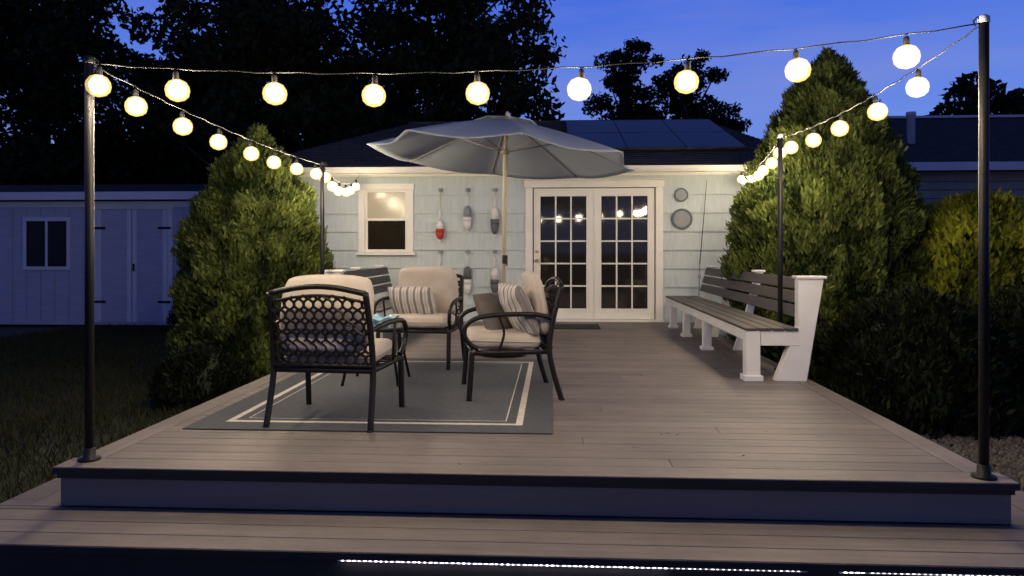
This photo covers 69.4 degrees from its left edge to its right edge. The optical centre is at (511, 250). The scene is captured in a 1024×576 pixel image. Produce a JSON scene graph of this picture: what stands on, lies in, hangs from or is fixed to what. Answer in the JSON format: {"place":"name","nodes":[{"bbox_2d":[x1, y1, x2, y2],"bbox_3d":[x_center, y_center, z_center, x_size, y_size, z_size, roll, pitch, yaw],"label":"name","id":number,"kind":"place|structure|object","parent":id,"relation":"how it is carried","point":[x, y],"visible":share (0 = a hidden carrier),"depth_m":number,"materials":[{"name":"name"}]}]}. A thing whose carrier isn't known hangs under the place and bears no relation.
{"place":"outdoors","nodes":[
{"label":"outdoors","id":0,"kind":"place"},
{"bbox_2d":[0,323,196,502],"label":"grass","id":1,"kind":"structure","parent":0,"point":[126,331],"depth_m":8.08,"materials":[{"name":"green plant"}]},
{"bbox_2d":[0,324,1023,502],"bbox_3d":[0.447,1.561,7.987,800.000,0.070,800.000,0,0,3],"label":"ground","id":2,"kind":"structure","parent":0,"point":[10,329],"depth_m":7.14,"materials":[{"name":"green plant"}]},
{"bbox_2d":[0,0,164,184],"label":"oak tree","id":3,"kind":"object","parent":2,"relation":"on","point":[48,41],"visible":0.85,"depth_m":21.59,"materials":[{"name":"green plant"}]},
{"bbox_2d":[0,184,206,324],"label":"garden shed","id":4,"kind":"structure","parent":2,"relation":"on","point":[42,255],"depth_m":15.08,"materials":[{"name":"wood"}]},
{"bbox_2d":[26,221,66,266],"bbox_3d":[-9.529,-0.135,15.147,0.880,0.970,0.013,0,0,3],"label":"window glass","id":5,"kind":"structure","parent":4,"relation":"in","point":[35,230],"depth_m":15.14,"materials":[{"name":"black glass"}]},
{"bbox_2d":[101,209,166,321],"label":"doors","id":6,"kind":"structure","parent":4,"relation":"in","point":[114,235],"depth_m":15.02,"materials":[{"name":"wood"}]},
{"bbox_2d":[166,301,179,335],"bbox_3d":[-5.423,1.010,13.222,1.328,1.121,1.290,0,0,3],"label":"dark shrub","id":7,"kind":"object","parent":2,"relation":"on","point":[172,317],"visible":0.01,"depth_m":12.92,"materials":[{"name":"green plant"}]},
{"bbox_2d":[94,32,256,184],"bbox_3d":[-11.020,-3.021,26.264,6.825,9.293,7.602,0,0,3],"label":"maple tree","id":8,"kind":"object","parent":2,"relation":"on","point":[153,153],"visible":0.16,"depth_m":24.89,"materials":[{"name":"green plant"}]},
{"bbox_2d":[146,339,257,411],"bbox_3d":[-3.097,1.226,7.397,1.031,0.688,1.108,0,0,3],"label":"dark shrub","id":9,"kind":"object","parent":2,"relation":"on","point":[187,375],"visible":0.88,"depth_m":7.09,"materials":[{"name":"green plant"}]},
{"bbox_2d":[96,0,379,183],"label":"oak tree","id":10,"kind":"object","parent":2,"relation":"on","point":[267,36],"visible":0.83,"depth_m":20.80,"materials":[{"name":"green plant"}]},
{"bbox_2d":[165,121,335,378],"bbox_3d":[-3.064,0.008,8.921,2.034,3.123,2.051,0,0,3],"label":"arborvitae","id":11,"kind":"object","parent":2,"relation":"on","point":[250,232],"visible":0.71,"depth_m":8.24,"materials":[{"name":"green plant"}]},
{"bbox_2d":[231,47,406,153],"bbox_3d":[-5.223,-2.062,20.859,4.894,7.377,4.451,0,0,-14],"label":"maple tree","id":12,"kind":"object","parent":2,"relation":"on","point":[324,120],"visible":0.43,"depth_m":20.02,"materials":[{"name":"green plant"}]},
{"bbox_2d":[289,37,477,142],"bbox_3d":[-4.161,-3.080,26.210,7.311,9.400,6.995,0,0,-31],"label":"maple tree","id":13,"kind":"object","parent":2,"relation":"on","point":[390,102],"visible":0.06,"depth_m":25.22,"materials":[{"name":"green plant"}]},
{"bbox_2d":[337,0,567,126],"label":"oak tree","id":14,"kind":"object","parent":2,"relation":"on","point":[482,42],"visible":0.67,"depth_m":21.06,"materials":[{"name":"green plant"}]},
{"bbox_2d":[0,478,1023,575],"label":"deck step","id":15,"kind":"object","parent":2,"relation":"on","point":[44,531],"visible":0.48,"depth_m":3.31,"materials":[{"name":"wood"}]},
{"bbox_2d":[338,560,983,575],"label":"led step light","id":16,"kind":"object","parent":15,"relation":"attached to","point":[654,568],"visible":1,"depth_m":3.15,"materials":[{"name":"white plastic"}]},
{"bbox_2d":[0,71,1023,184],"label":"distant trees","id":17,"kind":"object","parent":2,"relation":"on","point":[1001,102],"visible":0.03,"depth_m":43.62,"materials":[{"name":"green plant"}]},
{"bbox_2d":[286,123,762,167],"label":"roof","id":18,"kind":"structure","parent":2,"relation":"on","point":[357,151],"depth_m":11.94,"materials":[{"name":"black"}]},
{"bbox_2d":[302,165,746,174],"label":"fascia","id":19,"kind":"structure","parent":18,"relation":"attached to","point":[456,174],"depth_m":11.30,"materials":[{"name":"paint"}]},
{"bbox_2d":[300,165,747,174],"bbox_3d":[0.223,-1.218,11.162,9.040,0.095,0.115,0,0,3],"label":"gutter","id":20,"kind":"object","parent":19,"relation":"attached to","point":[636,168],"depth_m":11.19,"materials":[{"name":"paint"}]},
{"bbox_2d":[408,119,695,123],"bbox_3d":[0.898,-2.630,15.174,6.100,0.080,0.080,0,0,3],"label":"ridge cap","id":21,"kind":"object","parent":18,"relation":"on","point":[535,121],"visible":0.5,"depth_m":15.15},
{"bbox_2d":[566,120,746,149],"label":"solar frames","id":22,"kind":"structure","parent":18,"relation":"on","point":[673,148],"depth_m":11.98,"materials":[{"name":"black metal"}]},
{"bbox_2d":[566,119,745,147],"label":"solar cells","id":23,"kind":"object","parent":22,"relation":"in","point":[692,133],"visible":0.95,"depth_m":13.26,"materials":[{"name":"blue glass"}]},
{"bbox_2d":[52,321,1020,525],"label":"wooden deck","id":24,"kind":"structure","parent":2,"relation":"on","point":[811,451],"depth_m":3.87,"materials":[{"name":"brown wood"}]},
{"bbox_2d":[77,55,100,462],"bbox_3d":[-2.217,0.040,3.880,0.110,2.119,0.110,0,0,3],"label":"light post","id":25,"kind":"object","parent":24,"relation":"on","point":[89,453],"visible":1,"depth_m":3.86,"materials":[{"name":"black metal"}]},
{"bbox_2d":[89,23,979,194],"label":"string lights","id":26,"kind":"object","parent":25,"relation":"attached to","point":[797,69],"visible":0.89,"depth_m":3.83},
{"bbox_2d":[320,161,326,274],"bbox_3d":[-1.998,0.080,7.794,0.110,2.039,0.110,0,0,3],"label":"light post","id":27,"kind":"object","parent":24,"relation":"on","point":[322,220],"visible":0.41,"depth_m":7.78,"materials":[{"name":"black metal"}]},
{"bbox_2d":[325,265,402,337],"bbox_3d":[-1.692,0.657,9.469,0.725,0.885,2.880,0,0,3],"label":"deck bench","id":28,"kind":"object","parent":24,"relation":"on","point":[381,271],"visible":0.23,"depth_m":9.69,"materials":[{"name":"white paint"}]},
{"bbox_2d":[182,358,552,433],"bbox_3d":[-0.808,1.095,5.974,2.270,0.007,3.000,0,0,3],"label":"outdoor rug","id":29,"kind":"object","parent":24,"relation":"on","point":[512,396],"visible":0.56,"depth_m":5.27,"materials":[{"name":"grey fabric"}]},
{"bbox_2d":[262,275,407,432],"bbox_3d":[-1.146,0.630,4.874,0.769,0.952,0.768,0,0,7],"label":"patio armchair","id":30,"kind":"object","parent":29,"relation":"on","point":[324,323],"visible":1,"depth_m":4.59,"materials":[{"name":"brown metal"}]},
{"bbox_2d":[341,323,410,386],"bbox_3d":[-1.127,0.866,6.173,0.496,0.474,0.496,0,0,3],"label":"side table","id":31,"kind":"object","parent":29,"relation":"on","point":[399,326],"visible":0.15,"depth_m":5.96,"materials":[{"name":"brown metal"}]},
{"bbox_2d":[373,314,398,326],"bbox_3d":[-1.080,0.584,6.120,0.286,0.096,0.286,0,0,3],"label":"glass bowl","id":32,"kind":"object","parent":31,"relation":"on","point":[377,319],"visible":0.43,"depth_m":6.07,"materials":[{"name":"glass"}]},
{"bbox_2d":[373,266,463,369],"bbox_3d":[-0.862,0.630,7.126,0.769,0.952,0.768,0,0,9],"label":"patio armchair","id":33,"kind":"object","parent":29,"relation":"on","point":[425,299],"visible":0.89,"depth_m":7.13,"materials":[{"name":"beige fabric"}]},
{"bbox_2d":[457,270,564,401],"bbox_3d":[-0.023,0.630,5.733,0.768,0.952,0.769,0,0,-7],"label":"patio armchair","id":34,"kind":"object","parent":29,"relation":"on","point":[513,316],"visible":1,"depth_m":5.46,"materials":[{"name":"brown metal"}]},
{"bbox_2d":[367,111,634,356],"bbox_3d":[-0.085,-0.190,7.797,2.635,2.556,2.645,0,0,-29],"label":"patio umbrella","id":35,"kind":"object","parent":24,"relation":"on","point":[506,145],"visible":0.91,"depth_m":8.14,"materials":[{"name":"fabric"}]},
{"bbox_2d":[554,324,600,328],"bbox_3d":[0.884,1.092,10.617,0.740,0.012,0.600,0,0,3],"label":"doormat","id":36,"kind":"object","parent":24,"relation":"on","point":[577,326],"visible":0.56,"depth_m":10.55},
{"bbox_2d":[698,181,706,296],"bbox_3d":[2.876,0.005,11.189,0.050,2.171,0.288,0,0,35],"label":"fishing rod","id":37,"kind":"object","parent":24,"relation":"on","point":[699,275],"visible":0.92,"depth_m":11.15,"materials":[{"name":"brown metal"}]},
{"bbox_2d":[665,266,826,381],"bbox_3d":[2.430,0.657,8.397,0.725,0.885,4.460,0,0,3],"label":"deck bench","id":38,"kind":"object","parent":24,"relation":"on","point":[749,330],"visible":0.91,"depth_m":6.74,"materials":[{"name":"white paint"}]},
{"bbox_2d":[774,134,782,369],"bbox_3d":[2.463,0.015,6.793,0.110,2.169,0.110,0,0,3],"label":"light post","id":39,"kind":"object","parent":24,"relation":"on","point":[780,233],"visible":0.67,"depth_m":6.78,"materials":[{"name":"black metal"}]},
{"bbox_2d":[971,14,996,480],"bbox_3d":[2.283,-0.021,3.578,0.110,2.239,0.110,0,0,3],"label":"light post","id":40,"kind":"object","parent":24,"relation":"on","point":[983,470],"visible":1,"depth_m":3.56,"materials":[{"name":"black metal"}]},
{"bbox_2d":[581,37,668,119],"bbox_3d":[4.638,-3.577,29.718,3.677,10.409,3.318,0,0,3],"label":"maple tree","id":41,"kind":"object","parent":2,"relation":"on","point":[621,81],"visible":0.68,"depth_m":29.20,"materials":[{"name":"green plant"}]},
{"bbox_2d":[648,48,745,130],"bbox_3d":[7.154,-3.230,29.711,4.045,9.701,3.382,0,0,-30],"label":"maple tree","id":42,"kind":"object","parent":2,"relation":"on","point":[681,104],"visible":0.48,"depth_m":29.34,"materials":[{"name":"green plant"}]},
{"bbox_2d":[707,101,752,132],"bbox_3d":[8.715,-2.356,30.483,2.964,7.960,3.190,0,0,3],"label":"maple tree","id":43,"kind":"object","parent":2,"relation":"on","point":[730,110],"visible":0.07,"depth_m":30.25,"materials":[{"name":"green plant"}]},
{"bbox_2d":[717,46,938,383],"bbox_3d":[3.801,-0.452,9.007,2.585,4.044,2.543,0,0,3],"label":"arborvitae","id":44,"kind":"object","parent":2,"relation":"on","point":[856,211],"visible":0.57,"depth_m":8.20,"materials":[{"name":"green plant"}]},
{"bbox_2d":[811,278,1023,439],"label":"dark shrub","id":45,"kind":"object","parent":2,"relation":"on","point":[907,356],"visible":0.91,"depth_m":6.23,"materials":[{"name":"green plant"}]},
{"bbox_2d":[892,187,1023,316],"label":"golden shrub","id":46,"kind":"object","parent":2,"relation":"on","point":[950,239],"visible":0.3,"depth_m":7.95,"materials":[{"name":"green plant"}]},
{"bbox_2d":[976,283,1023,384],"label":"dark shrub","id":47,"kind":"object","parent":2,"relation":"on","point":[1000,304],"visible":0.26,"depth_m":6.93,"materials":[{"name":"green plant"}]},
{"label":"side walls","id":48,"kind":"object","parent":2,"relation":"on","visible":0},
{"bbox_2d":[299,174,746,338],"bbox_3d":[0.242,0.090,11.500,8.400,2.660,0.048,0,0,3],"label":"front siding","id":49,"kind":"object","parent":48,"relation":"attached to","point":[681,249],"visible":0.44,"depth_m":11.53,"materials":[{"name":"white wood"}]},
{"bbox_2d":[356,184,415,254],"bbox_3d":[-1.976,-0.485,11.601,0.930,1.120,0.115,0,0,3],"label":"window trim","id":50,"kind":"structure","parent":49,"relation":"attached to","point":[362,188],"depth_m":11.57,"materials":[{"name":"white wood"}]},
{"bbox_2d":[365,190,406,251],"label":"window sashes","id":51,"kind":"object","parent":50,"relation":"in","point":[367,219],"depth_m":11.62,"materials":[{"name":"white wood"}]},
{"bbox_2d":[368,192,404,217],"bbox_3d":[-1.974,-0.708,11.635,0.606,0.415,0.006,0,0,3],"label":"window shade","id":52,"kind":"object","parent":51,"relation":"in","point":[386,205],"depth_m":11.63,"materials":[{"name":"beige fabric"}]},
{"bbox_2d":[368,221,404,248],"bbox_3d":[-1.973,-0.242,11.643,0.606,0.475,0.006,0,0,3],"label":"glass","id":53,"kind":"object","parent":50,"relation":"attached to","point":[386,234],"visible":1,"depth_m":11.64,"materials":[{"name":"black glass"}]},
{"bbox_2d":[436,188,443,242],"bbox_3d":[-1.120,-0.545,11.495,0.134,0.850,0.134,0,0,3],"label":"lobster buoy","id":54,"kind":"object","parent":49,"relation":"attached to","point":[439,229],"visible":1,"depth_m":11.46,"materials":[{"name":"white wood"}]},
{"bbox_2d":[438,250,441,265],"bbox_3d":[-1.120,0.335,11.495,0.134,0.690,0.134,0,0,3],"label":"lobster buoy","id":55,"kind":"object","parent":49,"relation":"attached to","point":[440,252],"visible":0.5,"depth_m":11.49,"materials":[{"name":"white wood"}]},
{"bbox_2d":[463,250,471,297],"bbox_3d":[-0.693,0.365,11.472,0.134,0.750,0.134,0,0,3],"label":"lobster buoy","id":56,"kind":"object","parent":49,"relation":"attached to","point":[467,279],"visible":0.96,"depth_m":11.42,"materials":[{"name":"white wood"}]},
{"bbox_2d":[463,188,471,233],"bbox_3d":[-0.693,-0.615,11.472,0.134,0.710,0.134,0,0,3],"label":"lobster buoy","id":57,"kind":"object","parent":49,"relation":"attached to","point":[467,218],"visible":1,"depth_m":11.43,"materials":[{"name":"white wood"}]},
{"bbox_2d":[490,188,498,236],"bbox_3d":[-0.267,-0.585,11.448,0.134,0.770,0.134,0,0,3],"label":"lobster buoy","id":58,"kind":"object","parent":49,"relation":"attached to","point":[494,221],"visible":1,"depth_m":11.40,"materials":[{"name":"grey wood"}]},
{"bbox_2d":[490,250,498,292],"bbox_3d":[-0.267,0.355,11.448,0.134,0.730,0.134,0,0,3],"label":"lobster buoy","id":59,"kind":"object","parent":49,"relation":"attached to","point":[494,280],"visible":0.92,"depth_m":11.40,"materials":[{"name":"white wood"}]},
{"bbox_2d":[300,173,739,176],"bbox_3d":[0.241,-1.198,11.476,8.400,0.077,0.013,0,0,3],"label":"frieze board","id":60,"kind":"object","parent":49,"relation":"attached to","point":[498,175],"depth_m":11.51,"materials":[{"name":"paint"}]},
{"bbox_2d":[524,178,664,321],"bbox_3d":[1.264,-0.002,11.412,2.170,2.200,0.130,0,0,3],"label":"door frame","id":61,"kind":"object","parent":49,"relation":"attached to","point":[531,184],"visible":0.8,"depth_m":11.37,"materials":[{"name":"white wood"}]},
{"bbox_2d":[593,188,593,318],"bbox_3d":[1.266,0.049,11.447,0.018,2.022,0.040,0,0,3],"label":"astragal","id":62,"kind":"object","parent":61,"relation":"attached to","point":[593,253],"visible":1,"depth_m":11.43,"materials":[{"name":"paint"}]},
{"bbox_2d":[534,188,653,318],"bbox_3d":[1.266,0.049,11.457,1.860,2.022,0.040,0,0,3],"label":"door","id":63,"kind":"structure","parent":61,"relation":"in","point":[608,248],"depth_m":11.44,"materials":[{"name":"white wood"}]},
{"bbox_2d":[674,188,687,201],"bbox_3d":[2.592,-0.850,11.334,0.214,0.214,0.034,0,0,3],"label":"wall plate","id":64,"kind":"object","parent":49,"relation":"attached to","point":[680,194],"depth_m":11.32,"materials":[{"name":"white paint"}]},
{"bbox_2d":[671,208,692,229],"bbox_3d":[2.602,-0.480,11.334,0.326,0.326,0.034,0,0,3],"label":"wall plate","id":65,"kind":"object","parent":49,"relation":"attached to","point":[681,218],"depth_m":11.32,"materials":[{"name":"white paint"}]},
{"bbox_2d":[0,0,1023,184],"label":"sky","id":66,"kind":"structure","parent":0,"point":[674,28],"materials":[{"name":"blue"}]},
{"bbox_2d":[916,171,1023,210],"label":"walls","id":67,"kind":"structure","parent":0,"point":[1010,179],"depth_m":16.47,"materials":[{"name":"wood"}]},
{"bbox_2d":[888,117,1023,171],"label":"roof","id":68,"kind":"structure","parent":67,"relation":"on","point":[946,139],"depth_m":17.60,"materials":[{"name":"black"}]},
{"bbox_2d":[906,111,915,143],"bbox_3d":[9.442,-2.850,17.500,0.220,0.840,0.214,0,0,3],"label":"vent pipe","id":69,"kind":"object","parent":68,"relation":"attached to","point":[911,115],"visible":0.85,"depth_m":17.42,"materials":[{"name":"metal"}]},
{"bbox_2d":[889,115,1023,170],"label":"gutter and ridge","id":70,"kind":"object","parent":68,"relation":"attached to","point":[939,166],"visible":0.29,"depth_m":16.05,"materials":[{"name":"white metal"}]},
{"bbox_2d":[922,181,1023,198],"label":"clapboard lines","id":71,"kind":"object","parent":67,"relation":"attached to","point":[966,181],"depth_m":16.45,"materials":[{"name":"wood"}]},
{"bbox_2d":[917,433,1023,491],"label":"gravel","id":72,"kind":"structure","parent":0,"point":[1004,456],"depth_m":5.60,"materials":[{"name":"grey gravel"}]}
]}

